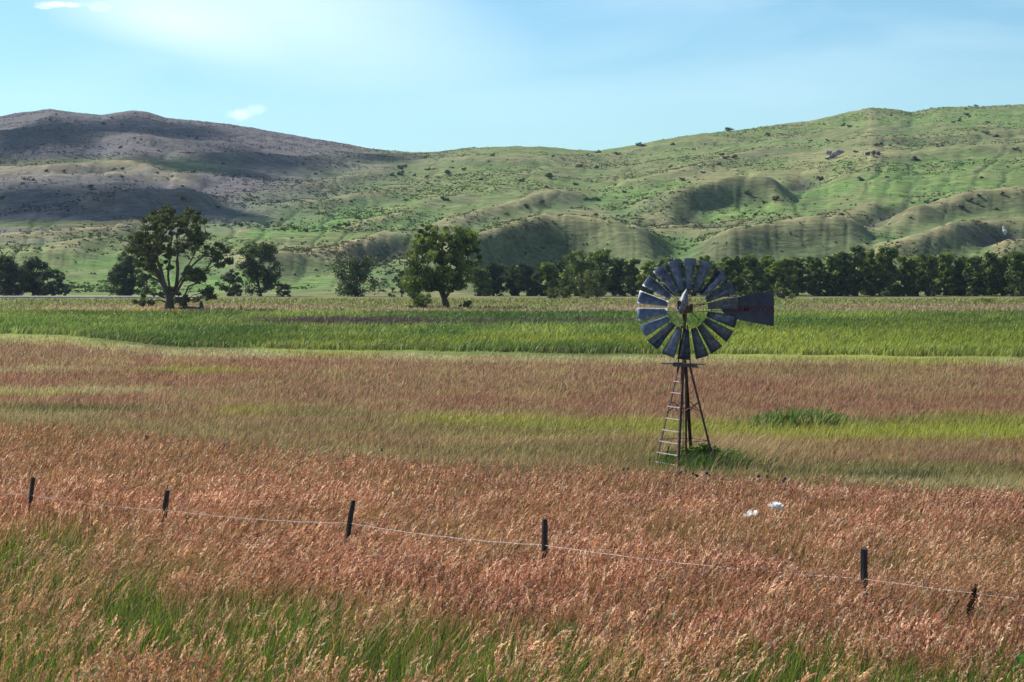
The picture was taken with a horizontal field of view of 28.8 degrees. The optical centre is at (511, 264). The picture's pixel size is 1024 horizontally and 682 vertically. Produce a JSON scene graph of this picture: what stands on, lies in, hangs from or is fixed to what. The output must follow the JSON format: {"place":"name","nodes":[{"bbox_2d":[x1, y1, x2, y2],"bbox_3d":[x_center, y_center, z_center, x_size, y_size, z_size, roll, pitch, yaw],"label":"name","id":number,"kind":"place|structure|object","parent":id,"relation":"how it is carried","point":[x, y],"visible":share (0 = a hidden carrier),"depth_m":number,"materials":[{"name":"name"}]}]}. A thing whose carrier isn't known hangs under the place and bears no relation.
{"place":"outdoors","nodes":[
{"label":"outdoors","id":0,"kind":"place"},
{"bbox_2d":[0,296,204,297],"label":"road","id":1,"kind":"structure","parent":0,"point":[81,296],"depth_m":459.00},
{"bbox_2d":[0,104,1023,294],"bbox_3d":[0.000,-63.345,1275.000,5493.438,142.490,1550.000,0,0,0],"label":"hills","id":2,"kind":"structure","parent":0,"point":[815,233],"depth_m":894.47,"materials":[{"name":"green plant"}]},
{"bbox_2d":[397,164,407,168],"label":"hillside shrub","id":3,"kind":"object","parent":2,"relation":"on","point":[401,166],"visible":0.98,"depth_m":1286.98,"materials":[{"name":"green plant"}]},
{"bbox_2d":[0,104,1023,292],"bbox_3d":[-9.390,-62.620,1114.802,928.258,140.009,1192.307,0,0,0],"label":"scrub","id":4,"kind":"object","parent":2,"relation":"on","point":[336,245],"visible":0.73,"depth_m":904.86,"materials":[{"name":"green plant"}]},
{"bbox_2d":[545,172,553,177],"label":"hillside shrub","id":5,"kind":"object","parent":2,"relation":"on","point":[549,175],"visible":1,"depth_m":1118.65,"materials":[{"name":"green plant"}]},
{"bbox_2d":[718,256,735,294],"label":"broadleaf tree","id":6,"kind":"object","parent":2,"relation":"on","point":[723,259],"visible":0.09,"depth_m":501.07,"materials":[{"name":"green plant"}]},
{"bbox_2d":[825,150,843,157],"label":"rock outcrop","id":7,"kind":"object","parent":2,"relation":"on","point":[831,154],"visible":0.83,"depth_m":1105.76,"materials":[{"name":"grey stone"}]},
{"bbox_2d":[865,150,880,154],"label":"rock outcrop","id":8,"kind":"object","parent":2,"relation":"on","point":[873,152],"visible":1,"depth_m":1063.87,"materials":[{"name":"grey stone"}]},
{"bbox_2d":[954,256,973,292],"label":"broadleaf tree","id":9,"kind":"object","parent":2,"relation":"on","point":[963,258],"visible":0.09,"depth_m":502.16,"materials":[{"name":"green plant"}]},
{"bbox_2d":[1002,226,1006,235],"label":"rock outcrop","id":10,"kind":"object","parent":2,"relation":"on","point":[1004,230],"visible":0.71,"depth_m":703.07,"materials":[{"name":"grey stone"}]},
{"bbox_2d":[0,295,1023,617],"bbox_3d":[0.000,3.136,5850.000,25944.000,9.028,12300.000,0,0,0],"label":"ground","id":11,"kind":"structure","parent":0,"point":[506,297],"depth_m":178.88,"materials":[{"name":"green plant"}]},
{"bbox_2d":[0,254,33,295],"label":"broadleaf tree","id":12,"kind":"object","parent":11,"relation":"on","point":[10,270],"visible":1,"depth_m":485.13,"materials":[{"name":"green plant"}]},
{"bbox_2d":[15,256,51,295],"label":"broadleaf tree","id":13,"kind":"object","parent":11,"relation":"on","point":[33,263],"visible":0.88,"depth_m":489.08,"materials":[{"name":"green plant"}]},
{"bbox_2d":[36,269,66,295],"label":"broadleaf tree","id":14,"kind":"object","parent":11,"relation":"on","point":[47,274],"visible":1,"depth_m":483.27,"materials":[{"name":"green plant"}]},
{"bbox_2d":[63,285,70,295],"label":"bush","id":15,"kind":"object","parent":11,"relation":"on","point":[67,289],"visible":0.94,"depth_m":479.94,"materials":[{"name":"green plant"}]},
{"bbox_2d":[105,255,146,295],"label":"broadleaf tree","id":16,"kind":"object","parent":11,"relation":"on","point":[121,271],"visible":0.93,"depth_m":484.23,"materials":[{"name":"green plant"}]},
{"bbox_2d":[120,204,233,309],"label":"cottonwood tree","id":17,"kind":"object","parent":11,"relation":"on","point":[153,245],"visible":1,"depth_m":335.16,"materials":[{"name":"green plant"}]},
{"bbox_2d":[178,305,203,308],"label":"fallen limb","id":18,"kind":"object","parent":11,"relation":"on","point":[190,307],"visible":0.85,"depth_m":335.96,"materials":[{"name":"grey wood"}]},
{"bbox_2d":[214,269,242,295],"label":"broadleaf tree","id":19,"kind":"object","parent":11,"relation":"on","point":[234,289],"visible":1,"depth_m":482.76,"materials":[{"name":"green plant"}]},
{"bbox_2d":[235,242,284,296],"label":"broadleaf tree","id":20,"kind":"object","parent":11,"relation":"on","point":[251,269],"visible":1,"depth_m":479.83,"materials":[{"name":"green plant"}]},
{"bbox_2d":[275,283,290,296],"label":"bush","id":21,"kind":"object","parent":11,"relation":"on","point":[285,286],"visible":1,"depth_m":477.74,"materials":[{"name":"green plant"}]},
{"bbox_2d":[326,251,387,296],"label":"broadleaf tree","id":22,"kind":"object","parent":11,"relation":"on","point":[360,269],"visible":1,"depth_m":478.39,"materials":[{"name":"green plant"}]},
{"bbox_2d":[388,269,407,296],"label":"bush","id":23,"kind":"object","parent":11,"relation":"on","point":[399,275],"visible":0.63,"depth_m":469.94,"materials":[{"name":"green plant"}]},
{"bbox_2d":[408,293,431,307],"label":"bush","id":24,"kind":"object","parent":11,"relation":"on","point":[418,300],"visible":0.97,"depth_m":344.60,"materials":[{"name":"green plant"}]},
{"bbox_2d":[399,223,483,307],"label":"cottonwood tree","id":25,"kind":"object","parent":11,"relation":"on","point":[461,240],"visible":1,"depth_m":350.70,"materials":[{"name":"green plant"}]},
{"bbox_2d":[459,300,472,307],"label":"bush","id":26,"kind":"object","parent":11,"relation":"on","point":[468,303],"visible":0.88,"depth_m":349.64,"materials":[{"name":"green plant"}]},
{"bbox_2d":[472,266,493,295],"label":"broadleaf tree","id":27,"kind":"object","parent":11,"relation":"on","point":[483,285],"visible":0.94,"depth_m":484.93,"materials":[{"name":"green plant"}]},
{"bbox_2d":[483,261,509,295],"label":"broadleaf tree","id":28,"kind":"object","parent":11,"relation":"on","point":[495,272],"visible":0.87,"depth_m":488.56,"materials":[{"name":"green plant"}]},
{"bbox_2d":[3,477,1011,616],"bbox_3d":[-3.127,5.232,36.201,0.569,3.206,36.872,0,0,-41],"label":"wire fence","id":29,"kind":"object","parent":11,"relation":"on","point":[863,558],"visible":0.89,"depth_m":31.58,"materials":[{"name":"grey metal"}]},
{"bbox_2d":[499,264,520,295],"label":"broadleaf tree","id":30,"kind":"object","parent":11,"relation":"on","point":[509,280],"visible":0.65,"depth_m":492.51,"materials":[{"name":"green plant"}]},
{"bbox_2d":[0,418,1023,681],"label":"red grass","id":31,"kind":"structure","parent":11,"relation":"on","point":[516,584],"depth_m":31.98,"materials":[{"name":"brown plant"}]},
{"bbox_2d":[0,417,1023,681],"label":"grass leaves","id":32,"kind":"object","parent":11,"relation":"on","point":[158,615],"visible":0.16,"depth_m":22.19,"materials":[{"name":"green plant"}]},
{"bbox_2d":[0,309,1023,356],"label":"reeds","id":33,"kind":"object","parent":11,"relation":"on","point":[846,332],"visible":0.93,"depth_m":217.61,"materials":[{"name":"green plant"}]},
{"bbox_2d":[0,296,1023,313],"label":"dry grass","id":34,"kind":"structure","parent":11,"relation":"on","point":[560,308],"depth_m":365.40,"materials":[{"name":"plant"}]},
{"bbox_2d":[512,261,545,295],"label":"broadleaf tree","id":35,"kind":"object","parent":11,"relation":"on","point":[523,281],"visible":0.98,"depth_m":485.36,"materials":[{"name":"green plant"}]},
{"bbox_2d":[531,262,560,295],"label":"broadleaf tree","id":36,"kind":"object","parent":11,"relation":"on","point":[546,270],"visible":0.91,"depth_m":488.50,"materials":[{"name":"green plant"}]},
{"bbox_2d":[543,287,558,298],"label":"bush","id":37,"kind":"object","parent":11,"relation":"on","point":[550,293],"visible":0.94,"depth_m":447.69,"materials":[{"name":"green plant"}]},
{"bbox_2d":[552,260,572,290],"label":"broadleaf tree","id":38,"kind":"object","parent":11,"relation":"on","point":[558,267],"visible":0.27,"depth_m":493.11,"materials":[{"name":"green plant"}]},
{"bbox_2d":[553,283,573,297],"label":"bush","id":39,"kind":"object","parent":11,"relation":"on","point":[565,292],"visible":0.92,"depth_m":449.12,"materials":[{"name":"green plant"}]},
{"bbox_2d":[558,248,599,295],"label":"broadleaf tree","id":40,"kind":"object","parent":11,"relation":"on","point":[578,265],"visible":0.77,"depth_m":483.85,"materials":[{"name":"green plant"}]},
{"bbox_2d":[572,269,606,297],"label":"broadleaf tree","id":41,"kind":"object","parent":11,"relation":"on","point":[589,282],"visible":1,"depth_m":450.81,"materials":[{"name":"green plant"}]},
{"bbox_2d":[586,248,618,295],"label":"broadleaf tree","id":42,"kind":"object","parent":11,"relation":"on","point":[604,282],"visible":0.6,"depth_m":489.61,"materials":[{"name":"green plant"}]},
{"bbox_2d":[606,257,627,295],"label":"broadleaf tree","id":43,"kind":"object","parent":11,"relation":"on","point":[615,279],"visible":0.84,"depth_m":492.90,"materials":[{"name":"green plant"}]},
{"bbox_2d":[614,276,634,295],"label":"bush","id":44,"kind":"object","parent":11,"relation":"on","point":[627,287],"visible":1,"depth_m":479.72,"materials":[{"name":"green plant"}]},
{"bbox_2d":[622,258,642,295],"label":"broadleaf tree","id":45,"kind":"object","parent":11,"relation":"on","point":[630,269],"visible":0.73,"depth_m":488.13,"materials":[{"name":"green plant"}]},
{"bbox_2d":[635,260,660,294],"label":"broadleaf tree","id":46,"kind":"object","parent":11,"relation":"on","point":[648,267],"visible":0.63,"depth_m":482.38,"materials":[{"name":"green plant"}]},
{"bbox_2d":[657,256,678,295],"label":"broadleaf tree","id":47,"kind":"object","parent":11,"relation":"on","point":[664,262],"visible":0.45,"depth_m":483.43,"materials":[{"name":"green plant"}]},
{"bbox_2d":[675,261,688,295],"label":"broadleaf tree","id":48,"kind":"object","parent":11,"relation":"on","point":[680,293],"visible":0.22,"depth_m":488.55,"materials":[{"name":"green plant"}]},
{"bbox_2d":[685,262,706,295],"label":"broadleaf tree","id":49,"kind":"object","parent":11,"relation":"on","point":[694,292],"visible":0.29,"depth_m":486.19,"materials":[{"name":"green plant"}]},
{"bbox_2d":[691,255,709,290],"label":"broadleaf tree","id":50,"kind":"object","parent":11,"relation":"on","point":[705,257],"visible":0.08,"depth_m":504.98,"materials":[{"name":"green plant"}]},
{"bbox_2d":[636,258,773,466],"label":"windmill","id":51,"kind":"object","parent":11,"relation":"on","point":[758,308],"visible":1,"depth_m":72.60,"materials":[{"name":"metal"}]},
{"bbox_2d":[668,443,750,461],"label":"bush","id":52,"kind":"object","parent":11,"relation":"on","point":[701,446],"visible":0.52,"depth_m":73.47,"materials":[{"name":"green plant"}]},
{"bbox_2d":[703,259,721,295],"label":"broadleaf tree","id":53,"kind":"object","parent":11,"relation":"on","point":[714,268],"visible":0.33,"depth_m":481.41,"materials":[{"name":"green plant"}]},
{"bbox_2d":[629,442,805,471],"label":"tussocks","id":54,"kind":"object","parent":11,"relation":"on","point":[697,463],"visible":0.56,"depth_m":72.32,"materials":[{"name":"green plant"}]},
{"bbox_2d":[699,285,741,296],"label":"bush","id":55,"kind":"object","parent":11,"relation":"on","point":[714,289],"visible":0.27,"depth_m":469.42,"materials":[{"name":"green plant"}]},
{"bbox_2d":[718,258,742,286],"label":"broadleaf tree","id":56,"kind":"object","parent":11,"relation":"on","point":[728,266],"visible":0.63,"depth_m":489.12,"materials":[{"name":"green plant"}]},
{"bbox_2d":[731,256,750,295],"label":"broadleaf tree","id":57,"kind":"object","parent":11,"relation":"on","point":[739,269],"visible":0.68,"depth_m":489.95,"materials":[{"name":"green plant"}]},
{"bbox_2d":[743,509,757,536],"bbox_3d":[4.773,5.405,39.845,0.314,1.046,0.249,0,0,0],"label":"white flower","id":58,"kind":"object","parent":11,"relation":"on","point":[752,513],"visible":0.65,"depth_m":39.83,"materials":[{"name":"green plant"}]},
{"bbox_2d":[732,254,770,294],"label":"broadleaf tree","id":59,"kind":"object","parent":11,"relation":"on","point":[752,264],"visible":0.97,"depth_m":482.54,"materials":[{"name":"green plant"}]},
{"bbox_2d":[743,261,762,294],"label":"broadleaf tree","id":60,"kind":"object","parent":11,"relation":"on","point":[751,285],"visible":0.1,"depth_m":503.47,"materials":[{"name":"green plant"}]},
{"bbox_2d":[761,254,774,294],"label":"broadleaf tree","id":61,"kind":"object","parent":11,"relation":"on","point":[767,256],"visible":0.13,"depth_m":504.60,"materials":[{"name":"green plant"}]},
{"bbox_2d":[756,258,780,290],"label":"broadleaf tree","id":62,"kind":"object","parent":11,"relation":"on","point":[771,281],"visible":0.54,"depth_m":490.74,"materials":[{"name":"green plant"}]},
{"bbox_2d":[767,501,783,531],"bbox_3d":[5.548,5.492,41.865,0.364,1.048,0.234,0,0,0],"label":"white flower","id":63,"kind":"object","parent":11,"relation":"on","point":[776,505],"visible":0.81,"depth_m":41.85,"materials":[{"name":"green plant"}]},
{"bbox_2d":[773,287,795,298],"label":"bush","id":64,"kind":"object","parent":11,"relation":"on","point":[779,294],"visible":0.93,"depth_m":447.53,"materials":[{"name":"green plant"}]},
{"bbox_2d":[769,257,800,295],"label":"broadleaf tree","id":65,"kind":"object","parent":11,"relation":"on","point":[784,264],"visible":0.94,"depth_m":484.89,"materials":[{"name":"green plant"}]},
{"bbox_2d":[788,256,806,293],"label":"broadleaf tree","id":66,"kind":"object","parent":11,"relation":"on","point":[798,259],"visible":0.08,"depth_m":504.37,"materials":[{"name":"green plant"}]},
{"bbox_2d":[789,258,807,295],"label":"broadleaf tree","id":67,"kind":"object","parent":11,"relation":"on","point":[798,266],"visible":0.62,"depth_m":491.70,"materials":[{"name":"green plant"}]},
{"bbox_2d":[721,404,886,429],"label":"reeds","id":68,"kind":"object","parent":11,"relation":"on","point":[815,416],"visible":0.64,"depth_m":91.77,"materials":[{"name":"green plant"}]},
{"bbox_2d":[800,256,822,293],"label":"broadleaf tree","id":69,"kind":"object","parent":11,"relation":"on","point":[808,279],"visible":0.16,"depth_m":504.37,"materials":[{"name":"green plant"}]},
{"bbox_2d":[805,257,824,295],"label":"broadleaf tree","id":70,"kind":"object","parent":11,"relation":"on","point":[815,275],"visible":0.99,"depth_m":482.95,"materials":[{"name":"green plant"}]},
{"bbox_2d":[815,255,849,295],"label":"broadleaf tree","id":71,"kind":"object","parent":11,"relation":"on","point":[831,282],"visible":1,"depth_m":481.65,"materials":[{"name":"green plant"}]},
{"bbox_2d":[827,251,857,295],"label":"broadleaf tree","id":72,"kind":"object","parent":11,"relation":"on","point":[847,272],"visible":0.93,"depth_m":483.89,"materials":[{"name":"green plant"}]},
{"bbox_2d":[844,245,873,295],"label":"broadleaf tree","id":73,"kind":"object","parent":11,"relation":"on","point":[859,260],"visible":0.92,"depth_m":485.50,"materials":[{"name":"green plant"}]},
{"bbox_2d":[860,250,879,295],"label":"broadleaf tree","id":74,"kind":"object","parent":11,"relation":"on","point":[870,255],"visible":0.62,"depth_m":489.71,"materials":[{"name":"green plant"}]},
{"bbox_2d":[869,245,903,295],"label":"broadleaf tree","id":75,"kind":"object","parent":11,"relation":"on","point":[887,269],"visible":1,"depth_m":484.95,"materials":[{"name":"green plant"}]},
{"bbox_2d":[894,256,913,295],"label":"broadleaf tree","id":76,"kind":"object","parent":11,"relation":"on","point":[905,267],"visible":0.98,"depth_m":487.32,"materials":[{"name":"green plant"}]},
{"bbox_2d":[905,256,926,295],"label":"broadleaf tree","id":77,"kind":"object","parent":11,"relation":"on","point":[915,273],"visible":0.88,"depth_m":487.37,"materials":[{"name":"green plant"}]},
{"bbox_2d":[911,253,939,295],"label":"broadleaf tree","id":78,"kind":"object","parent":11,"relation":"on","point":[930,272],"visible":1,"depth_m":483.38,"materials":[{"name":"green plant"}]},
{"bbox_2d":[930,254,941,294],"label":"broadleaf tree","id":79,"kind":"object","parent":11,"relation":"on","point":[939,292],"visible":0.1,"depth_m":506.03,"materials":[{"name":"green plant"}]},
{"bbox_2d":[929,252,959,295],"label":"broadleaf tree","id":80,"kind":"object","parent":11,"relation":"on","point":[945,261],"visible":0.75,"depth_m":491.42,"materials":[{"name":"green plant"}]},
{"bbox_2d":[949,259,970,295],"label":"broadleaf tree","id":81,"kind":"object","parent":11,"relation":"on","point":[959,264],"visible":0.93,"depth_m":491.20,"materials":[{"name":"green plant"}]},
{"bbox_2d":[966,584,977,627],"bbox_3d":[5.297,4.244,22.975,0.165,1.125,0.115,0,0,0],"label":"fence post","id":82,"kind":"object","parent":11,"relation":"on","point":[974,596],"depth_m":22.96,"materials":[{"name":"brown wood"}]},
{"bbox_2d":[962,256,988,295],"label":"broadleaf tree","id":83,"kind":"object","parent":11,"relation":"on","point":[974,271],"visible":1,"depth_m":484.23,"materials":[{"name":"green plant"}]},
{"bbox_2d":[979,298,996,302],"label":"grass","id":84,"kind":"structure","parent":11,"relation":"on","point":[988,300],"depth_m":399.20,"materials":[{"name":"green plant"}]},
{"bbox_2d":[979,252,1003,295],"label":"broadleaf tree","id":85,"kind":"object","parent":11,"relation":"on","point":[991,259],"visible":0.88,"depth_m":492.29,"materials":[{"name":"green plant"}]},
{"bbox_2d":[992,253,1015,295],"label":"broadleaf tree","id":86,"kind":"object","parent":11,"relation":"on","point":[1001,268],"visible":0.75,"depth_m":492.36,"materials":[{"name":"green plant"}]},
{"bbox_2d":[1003,249,1023,295],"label":"broadleaf tree","id":87,"kind":"object","parent":11,"relation":"on","point":[1015,261],"visible":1,"depth_m":481.44,"materials":[{"name":"green plant"}]},
{"bbox_2d":[1006,653,1023,678],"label":"broadleaf weed","id":88,"kind":"object","parent":11,"relation":"on","point":[1020,658],"visible":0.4,"depth_m":18.80,"materials":[{"name":"green plant"}]},
{"bbox_2d":[0,0,1023,151],"label":"sky","id":89,"kind":"structure","parent":0,"point":[398,75],"materials":[{"name":"blue"}]},
{"bbox_2d":[612,424,837,474],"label":"tawny grass","id":90,"kind":"structure","parent":0,"point":[766,445],"depth_m":76.66,"materials":[{"name":"plant"}]}
]}

